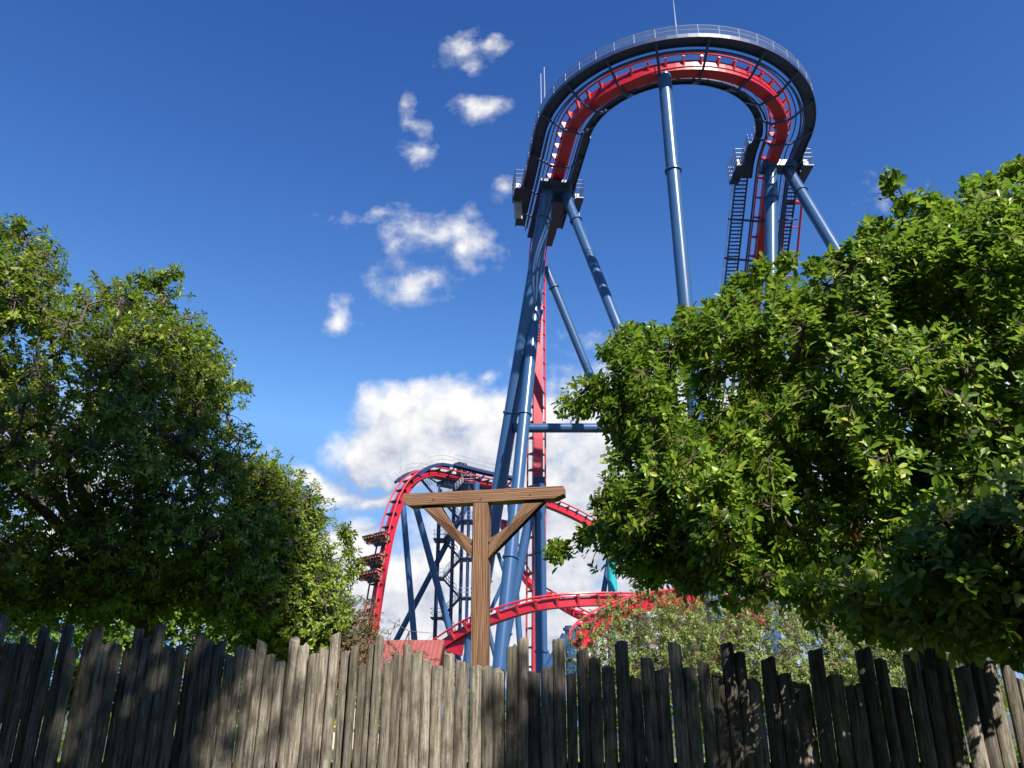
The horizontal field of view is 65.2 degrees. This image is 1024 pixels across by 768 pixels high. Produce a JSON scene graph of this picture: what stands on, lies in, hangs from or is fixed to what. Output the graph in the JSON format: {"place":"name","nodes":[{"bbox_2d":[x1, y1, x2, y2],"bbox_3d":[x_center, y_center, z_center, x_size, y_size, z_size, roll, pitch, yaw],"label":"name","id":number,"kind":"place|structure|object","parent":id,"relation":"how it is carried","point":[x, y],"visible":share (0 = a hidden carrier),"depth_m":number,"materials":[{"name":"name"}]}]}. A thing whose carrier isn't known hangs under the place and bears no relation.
{"place":"outdoors","nodes":[
{"label":"outdoors","id":0,"kind":"place"},
{"bbox_2d":[1,609,37,695],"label":"tree","id":1,"kind":"object","parent":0,"point":[10,630],"visible":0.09,"depth_m":12.53,"materials":[{"name":"green plant"}]},
{"bbox_2d":[332,640,444,748],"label":"park building","id":2,"kind":"structure","parent":0,"point":[433,649],"depth_m":43.72,"materials":[{"name":"red metal"}]},
{"bbox_2d":[11,759,970,761],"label":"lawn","id":3,"kind":"structure","parent":0,"point":[675,760],"depth_m":29.53,"materials":[{"name":"green plant"}]},
{"bbox_2d":[0,213,299,761],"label":"broadleaf tree","id":4,"kind":"object","parent":3,"relation":"on","point":[135,581],"visible":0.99,"depth_m":9.59,"materials":[{"name":"green plant"}]},
{"bbox_2d":[0,551,309,761],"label":"sunlit shrub","id":5,"kind":"object","parent":3,"relation":"on","point":[124,639],"visible":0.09,"depth_m":15.50,"materials":[{"name":"green plant"}]},
{"bbox_2d":[221,446,369,761],"bbox_3d":[-3.261,3.477,11.324,2.370,5.460,2.905,0,-22,0],"label":"broadleaf tree","id":6,"kind":"object","parent":3,"relation":"on","point":[319,604],"visible":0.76,"depth_m":11.00,"materials":[{"name":"green plant"}]},
{"bbox_2d":[328,594,385,696],"bbox_3d":[-2.157,4.444,10.733,1.177,3.209,1.056,-18,-28,37],"label":"reddening shrub","id":7,"kind":"object","parent":3,"relation":"on","point":[347,642],"visible":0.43,"depth_m":10.99,"materials":[{"name":"green plant"}]},
{"bbox_2d":[379,618,439,662],"bbox_3d":[-1.125,3.855,8.542,0.698,2.623,0.376,-6,-23,14],"label":"wispy weed","id":8,"kind":"object","parent":3,"relation":"on","point":[389,642],"visible":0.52,"depth_m":8.98,"materials":[{"name":"green plant"}]},
{"bbox_2d":[403,486,565,666],"bbox_3d":[-0.268,2.645,6.851,1.539,3.531,0.154,-4,-23,10],"label":"timber post","id":9,"kind":"object","parent":3,"relation":"on","point":[482,548],"visible":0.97,"depth_m":7.33,"materials":[{"name":"brown wood"}]},
{"bbox_2d":[0,685,1019,761],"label":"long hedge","id":10,"kind":"object","parent":3,"relation":"on","point":[1015,748],"visible":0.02,"depth_m":26.50,"materials":[{"name":"green plant"}]},
{"bbox_2d":[0,613,1023,767],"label":"picket fence","id":11,"kind":"object","parent":3,"relation":"on","point":[539,733],"visible":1,"depth_m":5.99,"materials":[{"name":"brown wood"}]},
{"bbox_2d":[540,153,1023,673],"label":"glossy tree","id":12,"kind":"object","parent":3,"relation":"on","point":[916,323],"visible":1,"depth_m":6.53,"materials":[{"name":"green plant"}]},
{"bbox_2d":[565,579,1009,753],"bbox_3d":[5.322,5.524,14.214,9.497,3.880,2.959,6,-23,-15],"label":"crape myrtle","id":13,"kind":"object","parent":3,"relation":"on","point":[680,631],"visible":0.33,"depth_m":13.54,"materials":[{"name":"green plant"}]},
{"bbox_2d":[0,714,1016,758],"bbox_3d":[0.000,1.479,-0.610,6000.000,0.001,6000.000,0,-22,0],"label":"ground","id":14,"kind":"structure","parent":0,"point":[1008,718],"depth_m":51.73,"materials":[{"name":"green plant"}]},
{"bbox_2d":[590,558,619,657],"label":"ride tower","id":15,"kind":"structure","parent":14,"relation":"on","point":[609,579],"depth_m":90.00,"materials":[{"name":"teal metal"}]},
{"bbox_2d":[364,0,1023,736],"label":"roller coaster","id":16,"kind":"object","parent":14,"relation":"on","point":[556,204],"visible":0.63,"depth_m":83.77,"materials":[{"name":"red paint"}]},
{"bbox_2d":[356,531,389,583],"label":"coaster train","id":17,"kind":"object","parent":16,"relation":"on","point":[373,567],"visible":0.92,"depth_m":105.96,"materials":[{"name":"orange paint"}]},
{"bbox_2d":[0,0,1023,713],"label":"sky","id":18,"kind":"structure","parent":0,"point":[329,182],"materials":[{"name":"blue"}]}
]}

